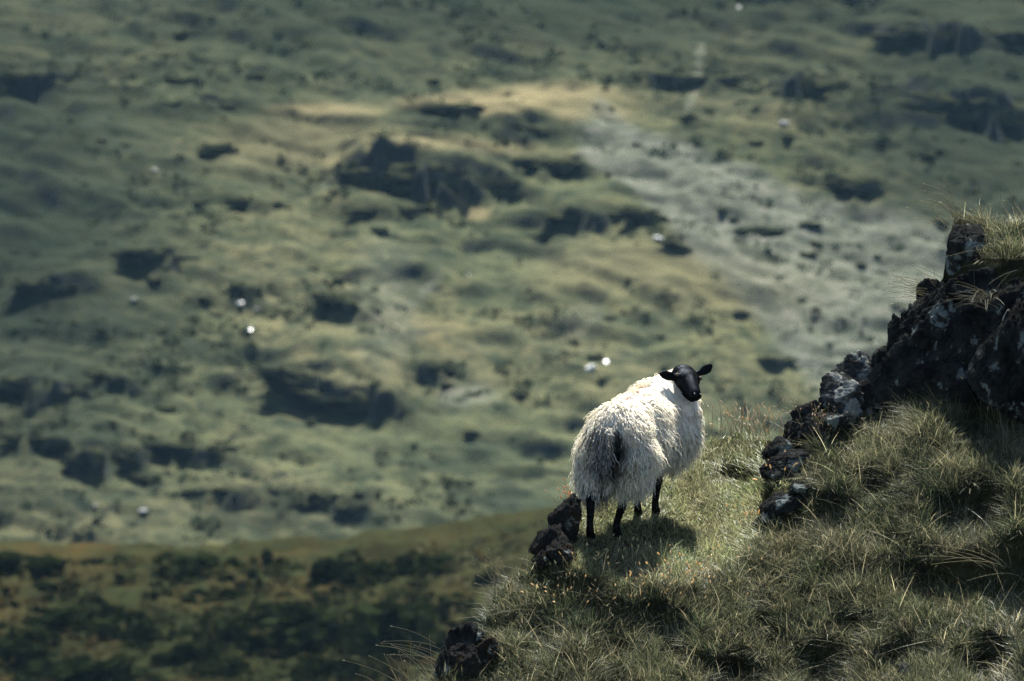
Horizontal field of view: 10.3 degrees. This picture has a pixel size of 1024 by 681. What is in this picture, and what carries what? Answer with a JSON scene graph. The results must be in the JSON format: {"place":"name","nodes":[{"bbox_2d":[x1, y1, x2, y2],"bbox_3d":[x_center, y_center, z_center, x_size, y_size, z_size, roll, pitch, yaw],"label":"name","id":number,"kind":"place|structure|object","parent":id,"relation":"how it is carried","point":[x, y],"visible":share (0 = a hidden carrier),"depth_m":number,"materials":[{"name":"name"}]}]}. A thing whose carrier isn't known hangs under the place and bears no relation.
{"place":"outdoors","nodes":[
{"label":"outdoors","id":0,"kind":"place"},
{"bbox_2d":[0,507,556,680],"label":"moor","id":1,"kind":"structure","parent":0,"point":[380,544],"depth_m":240.71,"materials":[{"name":"plant"}]},
{"bbox_2d":[0,621,64,649],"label":"bush","id":2,"kind":"object","parent":1,"relation":"on","point":[29,634],"visible":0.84,"depth_m":230.50,"materials":[{"name":"green plant"}]},
{"bbox_2d":[0,550,67,574],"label":"bush","id":3,"kind":"object","parent":1,"relation":"on","point":[48,562],"visible":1,"depth_m":241.58,"materials":[{"name":"green plant"}]},
{"bbox_2d":[0,637,93,667],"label":"bush","id":4,"kind":"object","parent":1,"relation":"on","point":[27,650],"visible":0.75,"depth_m":227.04,"materials":[{"name":"green plant"}]},
{"bbox_2d":[31,580,82,590],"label":"bush","id":5,"kind":"object","parent":1,"relation":"on","point":[39,585],"visible":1,"depth_m":239.29,"materials":[{"name":"green plant"}]},
{"bbox_2d":[7,657,143,680],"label":"bush","id":6,"kind":"object","parent":1,"relation":"on","point":[117,669],"visible":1,"depth_m":223.53,"materials":[{"name":"green plant"}]},
{"bbox_2d":[31,596,135,640],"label":"bush","id":7,"kind":"object","parent":1,"relation":"on","point":[61,617],"visible":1,"depth_m":232.98,"materials":[{"name":"green plant"}]},
{"bbox_2d":[113,573,137,585],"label":"bush","id":8,"kind":"object","parent":1,"relation":"on","point":[119,577],"visible":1,"depth_m":240.41,"materials":[{"name":"green plant"}]},
{"bbox_2d":[115,609,147,618],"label":"bush","id":9,"kind":"object","parent":1,"relation":"on","point":[139,614],"visible":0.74,"depth_m":235.95,"materials":[{"name":"green plant"}]},
{"bbox_2d":[91,619,202,646],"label":"bush","id":10,"kind":"object","parent":1,"relation":"on","point":[142,628],"visible":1,"depth_m":229.90,"materials":[{"name":"green plant"}]},
{"bbox_2d":[140,590,158,599],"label":"bush","id":11,"kind":"object","parent":1,"relation":"on","point":[154,595],"visible":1,"depth_m":237.40,"materials":[{"name":"green plant"}]},
{"bbox_2d":[149,652,172,665],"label":"bush","id":12,"kind":"object","parent":1,"relation":"on","point":[153,657],"visible":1,"depth_m":227.52,"materials":[{"name":"green plant"}]},
{"bbox_2d":[171,596,210,608],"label":"bush","id":13,"kind":"object","parent":1,"relation":"on","point":[186,599],"visible":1,"depth_m":237.42,"materials":[{"name":"green plant"}]},
{"bbox_2d":[152,549,243,579],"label":"bush","id":14,"kind":"object","parent":1,"relation":"on","point":[182,570],"visible":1,"depth_m":241.78,"materials":[{"name":"green plant"}]},
{"bbox_2d":[169,639,227,659],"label":"bush","id":15,"kind":"object","parent":1,"relation":"on","point":[190,650],"visible":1,"depth_m":227.81,"materials":[{"name":"green plant"}]},
{"bbox_2d":[190,655,253,679],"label":"bush","id":16,"kind":"object","parent":1,"relation":"on","point":[236,665],"visible":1,"depth_m":225.54,"materials":[{"name":"green plant"}]},
{"bbox_2d":[209,633,234,644],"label":"bush","id":17,"kind":"object","parent":1,"relation":"on","point":[226,637],"visible":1,"depth_m":230.20,"materials":[{"name":"green plant"}]},
{"bbox_2d":[203,591,241,600],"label":"bush","id":18,"kind":"object","parent":1,"relation":"on","point":[213,598],"visible":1,"depth_m":238.01,"materials":[{"name":"green plant"}]},
{"bbox_2d":[221,586,243,599],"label":"bush","id":19,"kind":"object","parent":1,"relation":"on","point":[224,590],"visible":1,"depth_m":238.32,"materials":[{"name":"green plant"}]},
{"bbox_2d":[197,606,289,635],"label":"bush","id":20,"kind":"object","parent":1,"relation":"on","point":[223,624],"visible":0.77,"depth_m":231.64,"materials":[{"name":"green plant"}]},
{"bbox_2d":[238,566,259,575],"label":"bush","id":21,"kind":"object","parent":1,"relation":"on","point":[251,572],"visible":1,"depth_m":241.46,"materials":[{"name":"green plant"}]},
{"bbox_2d":[248,548,283,564],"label":"bush","id":22,"kind":"object","parent":1,"relation":"on","point":[267,554],"visible":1,"depth_m":244.43,"materials":[{"name":"green plant"}]},
{"bbox_2d":[0,519,547,680],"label":"rushes","id":23,"kind":"object","parent":1,"relation":"on","point":[482,557],"visible":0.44,"depth_m":236.16,"materials":[{"name":"green plant"}]},
{"bbox_2d":[245,597,312,623],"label":"bush","id":24,"kind":"object","parent":1,"relation":"on","point":[300,611],"visible":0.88,"depth_m":232.12,"materials":[{"name":"green plant"}]},
{"bbox_2d":[272,618,339,649],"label":"bush","id":25,"kind":"object","parent":1,"relation":"on","point":[317,623],"visible":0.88,"depth_m":229.18,"materials":[{"name":"green plant"}]},
{"bbox_2d":[287,657,348,680],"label":"bush","id":26,"kind":"object","parent":1,"relation":"on","point":[304,669],"visible":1,"depth_m":223.26,"materials":[{"name":"green plant"}]},
{"bbox_2d":[304,574,336,587],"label":"bush","id":27,"kind":"object","parent":1,"relation":"on","point":[315,577],"visible":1,"depth_m":240.72,"materials":[{"name":"green plant"}]},
{"bbox_2d":[300,595,342,605],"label":"bush","id":28,"kind":"object","parent":1,"relation":"on","point":[318,598],"visible":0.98,"depth_m":235.17,"materials":[{"name":"green plant"}]},
{"bbox_2d":[293,605,357,621],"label":"bush","id":29,"kind":"object","parent":1,"relation":"on","point":[314,613],"visible":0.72,"depth_m":232.36,"materials":[{"name":"green plant"}]},
{"bbox_2d":[309,549,376,583],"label":"bush","id":30,"kind":"object","parent":1,"relation":"on","point":[329,567],"visible":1,"depth_m":240.88,"materials":[{"name":"green plant"}]},
{"bbox_2d":[333,654,388,680],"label":"bush","id":31,"kind":"object","parent":1,"relation":"on","point":[357,668],"visible":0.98,"depth_m":222.89,"materials":[{"name":"green plant"}]},
{"bbox_2d":[238,600,489,661],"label":"bush","id":32,"kind":"object","parent":1,"relation":"on","point":[368,628],"visible":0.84,"depth_m":226.88,"materials":[{"name":"green plant"}]},
{"bbox_2d":[344,572,392,583],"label":"bush","id":33,"kind":"object","parent":1,"relation":"on","point":[373,574],"visible":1,"depth_m":239.87,"materials":[{"name":"green plant"}]},
{"bbox_2d":[360,552,419,576],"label":"bush","id":34,"kind":"object","parent":1,"relation":"on","point":[401,567],"visible":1,"depth_m":240.95,"materials":[{"name":"green plant"}]},
{"bbox_2d":[405,564,432,578],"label":"bush","id":35,"kind":"object","parent":1,"relation":"on","point":[413,571],"visible":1,"depth_m":239.28,"materials":[{"name":"green plant"}]},
{"bbox_2d":[408,590,435,600],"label":"bush","id":36,"kind":"object","parent":1,"relation":"on","point":[416,597],"visible":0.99,"depth_m":235.05,"materials":[{"name":"green plant"}]},
{"bbox_2d":[408,611,443,633],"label":"bush","id":37,"kind":"object","parent":1,"relation":"on","point":[439,616],"visible":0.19,"depth_m":229.69,"materials":[{"name":"green plant"}]},
{"bbox_2d":[380,592,475,619],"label":"bush","id":38,"kind":"object","parent":1,"relation":"on","point":[446,600],"visible":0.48,"depth_m":231.56,"materials":[{"name":"green plant"}]},
{"bbox_2d":[401,549,467,570],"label":"bush","id":39,"kind":"object","parent":1,"relation":"on","point":[442,559],"visible":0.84,"depth_m":241.01,"materials":[{"name":"green plant"}]},
{"bbox_2d":[427,564,458,575],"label":"bush","id":40,"kind":"object","parent":1,"relation":"on","point":[440,568],"visible":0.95,"depth_m":238.54,"materials":[{"name":"green plant"}]},
{"bbox_2d":[439,618,463,627],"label":"bush","id":41,"kind":"object","parent":1,"relation":"on","point":[448,622],"visible":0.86,"depth_m":229.41,"materials":[{"name":"green plant"}]},
{"bbox_2d":[472,567,499,585],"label":"bush","id":42,"kind":"object","parent":1,"relation":"on","point":[478,579],"visible":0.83,"depth_m":235.75,"materials":[{"name":"green plant"}]},
{"bbox_2d":[0,0,1023,548],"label":"hill","id":43,"kind":"structure","parent":0,"point":[414,264],"depth_m":438.77,"materials":[{"name":"plant"}]},
{"bbox_2d":[0,430,75,453],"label":"rock outcrop","id":44,"kind":"object","parent":43,"relation":"on","point":[49,444],"visible":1,"depth_m":398.41,"materials":[{"name":"stone"}]},
{"bbox_2d":[0,70,77,82],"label":"rock outcrop","id":45,"kind":"object","parent":43,"relation":"on","point":[8,77],"visible":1,"depth_m":465.74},
{"bbox_2d":[0,279,84,292],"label":"rock outcrop","id":46,"kind":"object","parent":43,"relation":"on","point":[43,285],"visible":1,"depth_m":424.46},
{"bbox_2d":[0,373,95,397],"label":"rock outcrop","id":47,"kind":"object","parent":43,"relation":"on","point":[13,386],"visible":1,"depth_m":407.26,"materials":[{"name":"stone"}]},
{"bbox_2d":[58,446,107,475],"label":"rock outcrop","id":48,"kind":"object","parent":43,"relation":"on","point":[95,457],"visible":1,"depth_m":395.22,"materials":[{"name":"stone"}]},
{"bbox_2d":[82,369,147,385],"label":"rock outcrop","id":49,"kind":"object","parent":43,"relation":"on","point":[95,374],"visible":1,"depth_m":410.00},
{"bbox_2d":[114,450,141,469],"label":"rock outcrop","id":50,"kind":"object","parent":43,"relation":"on","point":[127,459],"visible":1,"depth_m":397.97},
{"bbox_2d":[124,473,148,481],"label":"rock outcrop","id":51,"kind":"object","parent":43,"relation":"on","point":[138,477],"visible":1,"depth_m":396.68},
{"bbox_2d":[110,246,198,267],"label":"rock outcrop","id":52,"kind":"object","parent":43,"relation":"on","point":[125,257],"visible":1,"depth_m":427.67,"materials":[{"name":"stone"}]},
{"bbox_2d":[147,29,199,37],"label":"rock outcrop","id":53,"kind":"object","parent":43,"relation":"on","point":[182,34],"visible":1,"depth_m":474.06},
{"bbox_2d":[142,442,243,455],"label":"rock outcrop","id":54,"kind":"object","parent":43,"relation":"on","point":[182,449],"visible":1,"depth_m":400.08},
{"bbox_2d":[158,99,244,111],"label":"rock outcrop","id":55,"kind":"object","parent":43,"relation":"on","point":[226,107],"visible":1,"depth_m":458.87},
{"bbox_2d":[195,142,242,152],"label":"rock outcrop","id":56,"kind":"object","parent":43,"relation":"on","point":[224,147],"visible":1,"depth_m":450.27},
{"bbox_2d":[216,285,266,295],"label":"rock outcrop","id":57,"kind":"object","parent":43,"relation":"on","point":[247,288],"visible":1,"depth_m":424.13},
{"bbox_2d":[190,486,293,495],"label":"rock outcrop","id":58,"kind":"object","parent":43,"relation":"on","point":[220,490],"visible":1,"depth_m":394.74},
{"bbox_2d":[217,196,295,208],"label":"rock outcrop","id":59,"kind":"object","parent":43,"relation":"on","point":[239,202],"visible":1,"depth_m":440.20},
{"bbox_2d":[246,361,320,394],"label":"rock outcrop","id":60,"kind":"object","parent":43,"relation":"on","point":[276,377],"visible":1,"depth_m":409.85,"materials":[{"name":"stone"}]},
{"bbox_2d":[268,498,308,511],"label":"rock outcrop","id":61,"kind":"object","parent":43,"relation":"on","point":[294,504],"visible":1,"depth_m":393.13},
{"bbox_2d":[304,489,338,505],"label":"rock outcrop","id":62,"kind":"object","parent":43,"relation":"on","point":[317,497],"visible":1,"depth_m":393.79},
{"bbox_2d":[287,389,382,416],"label":"rock outcrop","id":63,"kind":"object","parent":43,"relation":"on","point":[359,402],"visible":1,"depth_m":408.23,"materials":[{"name":"stone"}]},
{"bbox_2d":[301,288,380,314],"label":"rock outcrop","id":64,"kind":"object","parent":43,"relation":"on","point":[342,302],"visible":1,"depth_m":422.07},
{"bbox_2d":[331,502,366,512],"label":"rock outcrop","id":65,"kind":"object","parent":43,"relation":"on","point":[353,507],"visible":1,"depth_m":391.83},
{"bbox_2d":[353,487,382,499],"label":"rock outcrop","id":66,"kind":"object","parent":43,"relation":"on","point":[377,493],"visible":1,"depth_m":393.35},
{"bbox_2d":[339,204,447,215],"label":"rock outcrop","id":67,"kind":"object","parent":43,"relation":"on","point":[410,210],"visible":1,"depth_m":440.78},
{"bbox_2d":[317,161,521,196],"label":"rock outcrop","id":68,"kind":"object","parent":43,"relation":"on","point":[397,178],"visible":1,"depth_m":446.15,"materials":[{"name":"stone"}]},
{"bbox_2d":[413,362,459,372],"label":"rock outcrop","id":69,"kind":"object","parent":43,"relation":"on","point":[443,367],"visible":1,"depth_m":413.59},
{"bbox_2d":[398,102,489,112],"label":"rock outcrop","id":70,"kind":"object","parent":43,"relation":"on","point":[441,107],"visible":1,"depth_m":459.03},
{"bbox_2d":[492,191,526,199],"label":"rock outcrop","id":71,"kind":"object","parent":43,"relation":"on","point":[514,195],"visible":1,"depth_m":445.66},
{"bbox_2d":[0,0,1022,545],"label":"heather","id":72,"kind":"object","parent":43,"relation":"on","point":[374,288],"visible":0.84,"depth_m":433.17,"materials":[{"name":"green plant"}]},
{"bbox_2d":[483,122,550,136],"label":"rock outcrop","id":73,"kind":"object","parent":43,"relation":"on","point":[532,127],"visible":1,"depth_m":456.40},
{"bbox_2d":[508,156,575,176],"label":"rock outcrop","id":74,"kind":"object","parent":43,"relation":"on","point":[555,166],"visible":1,"depth_m":450.44,"materials":[{"name":"stone"}]},
{"bbox_2d":[519,209,624,225],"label":"rock outcrop","id":75,"kind":"object","parent":43,"relation":"on","point":[614,218],"visible":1,"depth_m":439.94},
{"bbox_2d":[617,205,670,222],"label":"rock outcrop","id":76,"kind":"object","parent":43,"relation":"on","point":[633,213],"visible":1,"depth_m":438.68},
{"bbox_2d":[655,238,693,253],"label":"rock outcrop","id":77,"kind":"object","parent":43,"relation":"on","point":[676,246],"visible":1,"depth_m":433.23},
{"bbox_2d":[598,73,755,89],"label":"rock outcrop","id":78,"kind":"object","parent":43,"relation":"on","point":[666,81],"visible":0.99,"depth_m":467.41,"materials":[{"name":"stone"}]},
{"bbox_2d":[677,112,698,120],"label":"rock outcrop","id":79,"kind":"object","parent":43,"relation":"on","point":[688,116],"visible":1,"depth_m":457.65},
{"bbox_2d":[732,310,751,317],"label":"boulder","id":80,"kind":"object","parent":43,"relation":"on","point":[737,313],"visible":1,"depth_m":425.27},
{"bbox_2d":[724,226,786,235],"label":"rock outcrop","id":81,"kind":"object","parent":43,"relation":"on","point":[766,230],"visible":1,"depth_m":438.91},
{"bbox_2d":[756,354,799,364],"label":"rock outcrop","id":82,"kind":"object","parent":43,"relation":"on","point":[774,360],"visible":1,"depth_m":415.46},
{"bbox_2d":[798,221,823,227],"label":"boulder","id":83,"kind":"object","parent":43,"relation":"on","point":[811,224],"visible":1,"depth_m":438.80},
{"bbox_2d":[770,73,854,97],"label":"rock outcrop","id":84,"kind":"object","parent":43,"relation":"on","point":[810,84],"visible":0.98,"depth_m":462.40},
{"bbox_2d":[815,175,890,195],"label":"rock outcrop","id":85,"kind":"object","parent":43,"relation":"on","point":[851,184],"visible":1,"depth_m":444.90,"materials":[{"name":"stone"}]},
{"bbox_2d":[855,27,1023,48],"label":"rock outcrop","id":86,"kind":"object","parent":43,"relation":"on","point":[902,36],"visible":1,"depth_m":475.61,"materials":[{"name":"stone"}]},
{"bbox_2d":[896,91,1023,129],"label":"rock outcrop","id":87,"kind":"object","parent":43,"relation":"on","point":[954,109],"visible":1,"depth_m":459.66,"materials":[{"name":"stone"}]},
{"bbox_2d":[373,200,1023,680],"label":"hillside","id":88,"kind":"structure","parent":0,"point":[949,570],"depth_m":30.74,"materials":[{"name":"plant"}]},
{"bbox_2d":[343,636,446,680],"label":"seed grass","id":89,"kind":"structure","parent":88,"relation":"on","point":[409,663],"depth_m":30.32,"materials":[{"name":"plant"}]},
{"bbox_2d":[378,626,440,667],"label":"seed grass","id":90,"kind":"structure","parent":88,"relation":"on","point":[413,650],"depth_m":30.45,"materials":[{"name":"plant"}]},
{"bbox_2d":[430,621,499,680],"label":"rock outcrop","id":91,"kind":"object","parent":88,"relation":"on","point":[462,651],"visible":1,"depth_m":30.36,"materials":[{"name":"stone"}]},
{"bbox_2d":[475,549,522,595],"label":"seed grass","id":92,"kind":"structure","parent":88,"relation":"on","point":[497,575],"depth_m":30.91,"materials":[{"name":"plant"}]},
{"bbox_2d":[528,493,581,571],"bbox_3d":[0.249,1.038,31.330,0.277,0.413,0.998,1,10,5],"label":"rock outcrop","id":93,"kind":"object","parent":88,"relation":"on","point":[554,537],"visible":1,"depth_m":31.03,"materials":[{"name":"stone"}]},
{"bbox_2d":[521,560,599,611],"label":"seed grass","id":94,"kind":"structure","parent":88,"relation":"on","point":[563,585],"depth_m":30.76,"materials":[{"name":"plant"}]},
{"bbox_2d":[559,533,647,576],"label":"seed grass","id":95,"kind":"structure","parent":88,"relation":"on","point":[607,557],"depth_m":31.00,"materials":[{"name":"plant"}]},
{"bbox_2d":[568,364,712,539],"bbox_3d":[0.704,0.648,31.699,0.591,0.838,1.216,4,15,21],"label":"sheep","id":96,"kind":"object","parent":88,"relation":"on","point":[639,440],"visible":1,"depth_m":31.40},
{"bbox_2d":[526,566,774,617],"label":"seed grass","id":97,"kind":"structure","parent":88,"relation":"on","point":[650,590],"depth_m":30.75,"materials":[{"name":"plant"}]},
{"bbox_2d":[622,537,762,594],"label":"seed grass","id":98,"kind":"structure","parent":88,"relation":"on","point":[670,570],"depth_m":30.94,"materials":[{"name":"plant"}]},
{"bbox_2d":[700,393,791,445],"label":"seed grass","id":99,"kind":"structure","parent":88,"relation":"on","point":[737,421],"depth_m":32.90,"materials":[{"name":"plant"}]},
{"bbox_2d":[741,405,803,448],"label":"seed grass","id":100,"kind":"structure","parent":88,"relation":"on","point":[756,439],"depth_m":32.25,"materials":[{"name":"plant"}]},
{"bbox_2d":[753,479,809,526],"bbox_3d":[1.490,0.911,31.405,0.321,0.271,0.355,0,10,0],"label":"rock outcrop","id":101,"kind":"object","parent":88,"relation":"on","point":[780,503],"visible":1,"depth_m":31.31,"materials":[{"name":"stone"}]},
{"bbox_2d":[759,400,848,482],"bbox_3d":[1.616,0.568,31.783,0.471,0.412,0.695,6,11,29],"label":"rock outcrop","id":102,"kind":"object","parent":88,"relation":"on","point":[775,456],"visible":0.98,"depth_m":31.71,"materials":[{"name":"stone"}]},
{"bbox_2d":[795,403,880,434],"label":"seed grass","id":103,"kind":"structure","parent":102,"relation":"on","point":[816,419],"depth_m":31.70,"materials":[{"name":"plant"}]},
{"bbox_2d":[818,345,892,427],"bbox_3d":[1.952,0.248,32.115,0.562,0.448,0.413,-7,12,-33],"label":"rock outcrop","id":104,"kind":"object","parent":88,"relation":"on","point":[845,386],"visible":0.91,"depth_m":31.99,"materials":[{"name":"stone"}]},
{"bbox_2d":[896,662,912,676],"bbox_3d":[2.084,1.751,30.095,0.089,0.093,0.131,-3,10,-15],"label":"stone","id":105,"kind":"object","parent":88,"relation":"on","point":[901,665],"visible":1,"depth_m":30.05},
{"bbox_2d":[866,223,1023,423],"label":"rock outcrop","id":106,"kind":"object","parent":88,"relation":"on","point":[941,347],"visible":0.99,"depth_m":31.79,"materials":[{"name":"stone"}]},
{"bbox_2d":[879,264,944,303],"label":"seed grass","id":107,"kind":"structure","parent":106,"relation":"on","point":[911,288],"depth_m":32.24,"materials":[{"name":"plant"}]},
{"bbox_2d":[926,270,1015,308],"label":"seed grass","id":108,"kind":"structure","parent":106,"relation":"on","point":[981,298],"depth_m":31.54,"materials":[{"name":"plant"}]},
{"bbox_2d":[936,543,1017,580],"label":"seed grass","id":109,"kind":"structure","parent":88,"relation":"on","point":[964,557],"depth_m":30.51,"materials":[{"name":"plant"}]},
{"bbox_2d":[938,189,1023,233],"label":"seed grass","id":110,"kind":"structure","parent":88,"relation":"on","point":[980,212],"depth_m":32.34,"materials":[{"name":"plant"}]},
{"bbox_2d":[726,500,773,530],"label":"seed grass","id":111,"kind":"structure","parent":0,"point":[743,514],"depth_m":31.48,"materials":[{"name":"plant"}]},
{"bbox_2d":[906,180,962,232],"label":"seed grass","id":112,"kind":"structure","parent":0,"point":[951,210],"depth_m":32.47,"materials":[{"name":"plant"}]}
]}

